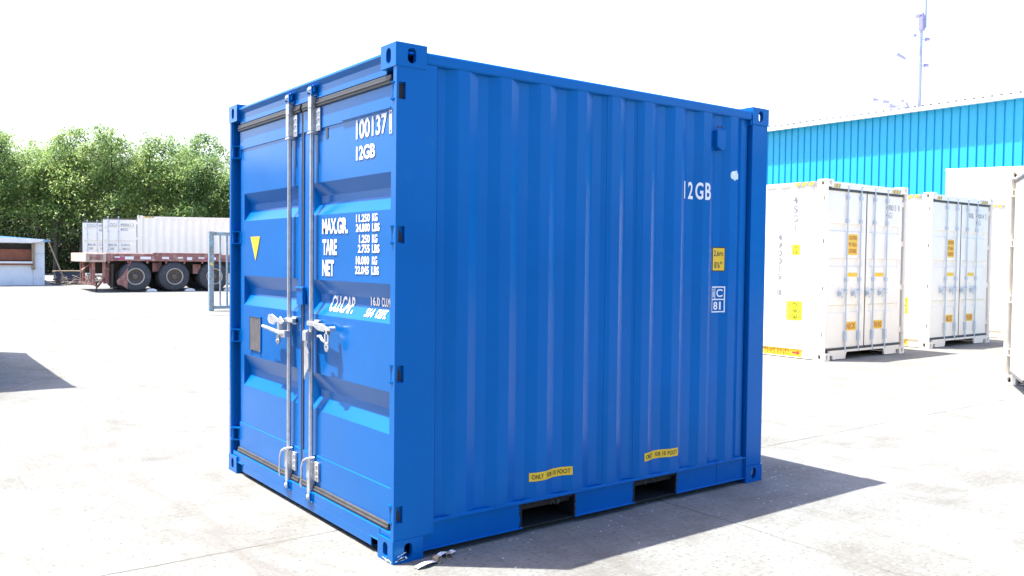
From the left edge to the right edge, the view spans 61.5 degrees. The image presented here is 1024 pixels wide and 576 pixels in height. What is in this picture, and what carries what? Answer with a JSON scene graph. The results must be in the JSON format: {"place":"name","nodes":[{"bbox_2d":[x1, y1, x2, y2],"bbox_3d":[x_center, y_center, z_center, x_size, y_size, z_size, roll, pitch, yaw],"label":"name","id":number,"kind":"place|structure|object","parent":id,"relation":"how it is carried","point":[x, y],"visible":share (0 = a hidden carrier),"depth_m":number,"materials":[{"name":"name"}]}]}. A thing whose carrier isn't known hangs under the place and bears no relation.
{"place":"outdoors","nodes":[
{"label":"outdoors","id":0,"kind":"place"},
{"bbox_2d":[52,270,79,282],"bbox_3d":[-17.008,-0.439,33.082,1.060,0.460,0.560,-1,2,-37],"label":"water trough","id":1,"kind":"object","parent":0,"point":[68,274],"visible":0.5,"depth_m":32.86,"materials":[{"name":"grey metal"}]},
{"bbox_2d":[145,289,156,291],"bbox_3d":[-12.094,0.072,28.878,0.314,0.100,0.260,-1,2,-37],"label":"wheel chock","id":2,"kind":"object","parent":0,"point":[151,290],"visible":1,"depth_m":28.78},
{"bbox_2d":[0,266,1023,575],"bbox_3d":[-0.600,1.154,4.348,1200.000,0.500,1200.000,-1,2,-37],"label":"ground","id":3,"kind":"structure","parent":0,"point":[114,432],"depth_m":6.04,"materials":[{"name":"concrete"}]},
{"bbox_2d":[0,142,19,224],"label":"tree","id":4,"kind":"object","parent":3,"relation":"on","point":[7,209],"visible":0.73,"depth_m":45.84,"materials":[{"name":"green plant"}]},
{"bbox_2d":[0,148,30,236],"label":"tree","id":5,"kind":"object","parent":3,"relation":"on","point":[13,221],"visible":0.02,"depth_m":52.24,"materials":[{"name":"green plant"}]},
{"bbox_2d":[0,151,32,237],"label":"tree","id":6,"kind":"object","parent":3,"relation":"on","point":[16,213],"visible":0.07,"depth_m":50.85,"materials":[{"name":"green plant"}]},
{"bbox_2d":[0,133,41,243],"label":"tree","id":7,"kind":"object","parent":3,"relation":"on","point":[13,143],"visible":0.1,"depth_m":48.51,"materials":[{"name":"green plant"}]},
{"bbox_2d":[0,125,43,234],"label":"tree","id":8,"kind":"object","parent":3,"relation":"on","point":[4,139],"visible":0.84,"depth_m":45.59,"materials":[{"name":"green plant"}]},
{"bbox_2d":[0,236,50,285],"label":"shed","id":9,"kind":"structure","parent":3,"relation":"on","point":[22,262],"depth_m":30.71,"materials":[{"name":"metal"}]},
{"bbox_2d":[4,134,72,272],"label":"tree","id":10,"kind":"object","parent":3,"relation":"on","point":[33,215],"visible":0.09,"depth_m":49.87,"materials":[{"name":"green plant"}]},
{"bbox_2d":[1,139,84,240],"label":"tree","id":11,"kind":"object","parent":3,"relation":"on","point":[30,209],"visible":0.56,"depth_m":45.90,"materials":[{"name":"green plant"}]},
{"bbox_2d":[18,134,80,271],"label":"tree","id":12,"kind":"object","parent":3,"relation":"on","point":[30,141],"visible":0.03,"depth_m":51.94,"materials":[{"name":"green plant"}]},
{"bbox_2d":[47,238,66,284],"bbox_3d":[-16.459,-0.932,31.156,0.666,1.717,0.051,-1,2,-37],"label":"timber prop","id":13,"kind":"object","parent":3,"relation":"on","point":[56,262],"visible":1,"depth_m":31.14,"materials":[{"name":"wood"}]},
{"bbox_2d":[11,131,111,274],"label":"tree","id":14,"kind":"object","parent":3,"relation":"on","point":[53,202],"visible":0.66,"depth_m":45.54,"materials":[{"name":"green plant"}]},
{"bbox_2d":[26,151,103,269],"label":"tree","id":15,"kind":"object","parent":3,"relation":"on","point":[75,241],"visible":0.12,"depth_m":48.22,"materials":[{"name":"green plant"}]},
{"bbox_2d":[45,273,101,284],"bbox_3d":[-16.236,-0.338,32.268,1.265,0.433,2.292,2,2,35],"label":"scrap heap","id":16,"kind":"object","parent":3,"relation":"on","point":[73,281],"visible":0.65,"depth_m":31.99,"materials":[{"name":"metal"}]},
{"bbox_2d":[50,155,107,235],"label":"tree","id":17,"kind":"object","parent":3,"relation":"on","point":[80,213],"visible":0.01,"depth_m":52.71,"materials":[{"name":"green plant"}]},
{"bbox_2d":[40,117,132,269],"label":"tree","id":18,"kind":"object","parent":3,"relation":"on","point":[75,135],"visible":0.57,"depth_m":45.29,"materials":[{"name":"green plant"}]},
{"bbox_2d":[82,220,101,276],"bbox_3d":[-14.965,-1.645,38.023,6.853,2.600,2.600,0,2,-12],"label":"shipping container","id":19,"kind":"object","parent":3,"relation":"on","point":[91,237],"visible":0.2,"depth_m":36.26,"materials":[{"name":"white metal"}]},
{"bbox_2d":[82,220,101,276],"bbox_3d":[-17.444,-1.653,36.298,1.287,2.418,0.141,0,2,-8],"label":"door","id":20,"kind":"structure","parent":19,"relation":"in","point":[91,231],"depth_m":36.26,"materials":[{"name":"beige paint"}]},
{"bbox_2d":[47,120,168,225],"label":"tree","id":21,"kind":"object","parent":3,"relation":"on","point":[103,137],"visible":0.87,"depth_m":44.57,"materials":[{"name":"green plant"}]},
{"bbox_2d":[0,181,225,273],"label":"undergrowth","id":22,"kind":"object","parent":3,"relation":"on","point":[64,256],"visible":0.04,"depth_m":50.83,"materials":[{"name":"green plant"}]},
{"bbox_2d":[89,145,141,221],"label":"tree","id":23,"kind":"object","parent":3,"relation":"on","point":[118,163],"visible":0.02,"depth_m":52.13,"materials":[{"name":"green plant"}]},
{"bbox_2d":[87,152,156,219],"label":"tree","id":24,"kind":"object","parent":3,"relation":"on","point":[119,209],"visible":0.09,"depth_m":48.29,"materials":[{"name":"green plant"}]},
{"bbox_2d":[91,128,197,218],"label":"tree","id":25,"kind":"object","parent":3,"relation":"on","point":[146,154],"visible":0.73,"depth_m":45.03,"materials":[{"name":"green plant"}]},
{"bbox_2d":[118,158,175,217],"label":"tree","id":26,"kind":"object","parent":3,"relation":"on","point":[158,214],"visible":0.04,"depth_m":49.58,"materials":[{"name":"green plant"}]},
{"bbox_2d":[128,145,168,203],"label":"tree","id":27,"kind":"object","parent":3,"relation":"on","point":[156,161],"visible":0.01,"depth_m":52.44,"materials":[{"name":"green plant"}]},
{"bbox_2d":[71,253,229,291],"bbox_3d":[-11.349,-0.598,30.828,7.725,1.328,2.446,-1,2,-37],"label":"flatbed trailer","id":28,"kind":"object","parent":3,"relation":"on","point":[134,272],"visible":0.88,"depth_m":29.07,"materials":[{"name":"red metal"}]},
{"bbox_2d":[102,215,229,282],"bbox_3d":[-13.005,-1.562,35.826,6.927,2.680,2.752,0,2,-12],"label":"shipping container","id":29,"kind":"object","parent":3,"relation":"on","point":[146,234],"visible":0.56,"depth_m":34.24,"materials":[{"name":"white metal"}]},
{"bbox_2d":[102,216,136,252],"bbox_3d":[-15.469,-1.568,34.030,1.362,2.498,0.141,0,2,-8],"label":"door","id":30,"kind":"structure","parent":29,"relation":"in","point":[119,235],"depth_m":34.02,"materials":[{"name":"beige paint"}]},
{"bbox_2d":[128,129,222,218],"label":"tree","id":31,"kind":"object","parent":3,"relation":"on","point":[197,141],"visible":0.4,"depth_m":45.83,"materials":[{"name":"green plant"}]},
{"bbox_2d":[152,127,228,216],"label":"tree","id":32,"kind":"object","parent":3,"relation":"on","point":[206,138],"visible":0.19,"depth_m":48.45,"materials":[{"name":"green plant"}]},
{"bbox_2d":[155,141,229,217],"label":"tree","id":33,"kind":"object","parent":3,"relation":"on","point":[193,191],"visible":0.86,"depth_m":44.76,"materials":[{"name":"green plant"}]},
{"bbox_2d":[198,171,225,217],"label":"tree","id":34,"kind":"object","parent":3,"relation":"on","point":[208,196],"visible":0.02,"depth_m":52.08,"materials":[{"name":"green plant"}]},
{"bbox_2d":[199,155,229,217],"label":"tree","id":35,"kind":"object","parent":3,"relation":"on","point":[226,192],"visible":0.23,"depth_m":45.94,"materials":[{"name":"green plant"}]},
{"bbox_2d":[204,143,229,216],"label":"tree","id":36,"kind":"object","parent":3,"relation":"on","point":[227,157],"visible":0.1,"depth_m":48.70,"materials":[{"name":"green plant"}]},
{"bbox_2d":[208,231,229,310],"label":"steel gate","id":37,"kind":"structure","parent":3,"relation":"on","point":[211,306],"depth_m":21.61,"materials":[{"name":"grey metal"}]},
{"bbox_2d":[216,164,229,217],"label":"tree","id":38,"kind":"object","parent":3,"relation":"on","point":[226,214],"visible":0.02,"depth_m":45.94,"materials":[{"name":"green plant"}]},
{"bbox_2d":[414,549,454,568],"bbox_3d":[-0.391,1.390,4.426,0.061,0.020,0.306,2,2,32],"label":"packing strap","id":39,"kind":"object","parent":3,"relation":"on","point":[418,566],"visible":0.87,"depth_m":4.36,"materials":[{"name":"white plastic"}]},
{"bbox_2d":[432,555,441,562],"bbox_3d":[-0.383,1.386,4.406,0.036,0.038,0.039,2,2,36],"label":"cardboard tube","id":40,"kind":"object","parent":3,"relation":"on","point":[435,558],"visible":1,"depth_m":4.40,"materials":[{"name":"cardboard"}]},
{"bbox_2d":[446,551,451,558],"bbox_3d":[-0.327,1.388,4.474,0.032,0.032,0.038,0,2,-8],"label":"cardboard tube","id":41,"kind":"object","parent":3,"relation":"on","point":[448,557],"visible":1,"depth_m":4.47,"materials":[{"name":"cardboard"}]},
{"bbox_2d":[229,41,768,564],"bbox_3d":[-0.140,0.034,6.173,3.025,2.631,2.448,-1,2,-37],"label":"shipping container","id":42,"kind":"object","parent":3,"relation":"on","point":[471,299],"visible":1,"depth_m":5.05,"materials":[{"name":"blue metal"}]},
{"bbox_2d":[231,93,302,489],"bbox_3d":[-1.643,0.019,5.777,0.149,2.484,1.179,-1,2,-37],"label":"door","id":43,"kind":"structure","parent":42,"relation":"in","point":[270,150],"depth_m":5.73,"materials":[{"name":"blue paint"}]},
{"bbox_2d":[295,74,403,530],"bbox_3d":[-0.944,0.057,4.855,0.145,2.484,1.254,-1,2,-37],"label":"door","id":44,"kind":"structure","parent":42,"relation":"in","point":[345,296],"depth_m":4.83,"materials":[{"name":"blue paint"}]},
{"bbox_2d":[763,179,907,360],"bbox_3d":[2.268,-0.491,19.220,2.440,2.896,12.238,-1,2,-37],"label":"shipping container","id":45,"kind":"object","parent":3,"relation":"on","point":[835,272],"visible":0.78,"depth_m":14.23,"materials":[{"name":"white metal"}]},
{"bbox_2d":[825,185,867,350],"bbox_3d":[5.438,-0.323,14.038,1.198,2.714,0.141,-1,2,-37],"label":"door","id":46,"kind":"structure","parent":45,"relation":"in","point":[847,208],"depth_m":14.04,"materials":[{"name":"beige paint"}]},
{"bbox_2d":[864,188,906,348],"bbox_3d":[6.388,-0.335,14.755,1.206,2.714,0.141,-1,2,-37],"label":"door","id":47,"kind":"structure","parent":45,"relation":"in","point":[884,243],"depth_m":14.73,"materials":[{"name":"beige paint"}]},
{"bbox_2d":[767,91,1023,194],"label":"warehouse","id":48,"kind":"structure","parent":3,"relation":"on","point":[917,150],"depth_m":30.47,"materials":[{"name":"blue metal"}]},
{"bbox_2d":[872,0,929,108],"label":"radio mast","id":49,"kind":"object","parent":48,"relation":"on","point":[922,17],"visible":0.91,"depth_m":44.88,"materials":[{"name":"metal"}]},
{"bbox_2d":[904,192,993,348],"bbox_3d":[5.034,-0.533,21.498,2.440,2.896,12.238,-1,2,-37],"label":"shipping container","id":50,"kind":"object","parent":3,"relation":"on","point":[948,269],"visible":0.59,"depth_m":16.37,"materials":[{"name":"white metal"}]},
{"bbox_2d":[930,197,961,339],"bbox_3d":[8.204,-0.365,16.316,1.198,2.714,0.141,-1,2,-37],"label":"door","id":51,"kind":"structure","parent":50,"relation":"in","point":[946,233],"depth_m":16.32,"materials":[{"name":"beige paint"}]},
{"bbox_2d":[958,199,992,337],"bbox_3d":[9.153,-0.377,17.033,1.206,2.714,0.141,-1,2,-37],"label":"door","id":52,"kind":"structure","parent":50,"relation":"in","point":[974,219],"depth_m":17.00,"materials":[{"name":"beige paint"}]},
{"bbox_2d":[945,166,1023,204],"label":"site cabin","id":53,"kind":"object","parent":3,"relation":"on","point":[986,183],"visible":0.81,"depth_m":23.31,"materials":[{"name":"white"}]},
{"bbox_2d":[989,203,1007,337],"bbox_3d":[7.925,-0.576,23.859,2.440,2.896,12.238,-1,2,-37],"label":"shipping container","id":54,"kind":"object","parent":3,"relation":"on","point":[998,268],"visible":0.02,"depth_m":18.52,"materials":[{"name":"white metal"}]},
{"bbox_2d":[1002,169,1023,384],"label":"shipping container","id":55,"kind":"object","parent":3,"relation":"on","point":[1013,363],"visible":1,"depth_m":11.12,"materials":[{"name":"white metal"}]},
{"bbox_2d":[1005,174,1023,383],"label":"door","id":56,"kind":"structure","parent":55,"relation":"in","point":[1016,370],"depth_m":10.82,"materials":[{"name":"beige paint"}]},
{"bbox_2d":[0,0,1023,246],"label":"sky","id":57,"kind":"structure","parent":0,"point":[179,67],"materials":[{"name":"white"}]}
]}

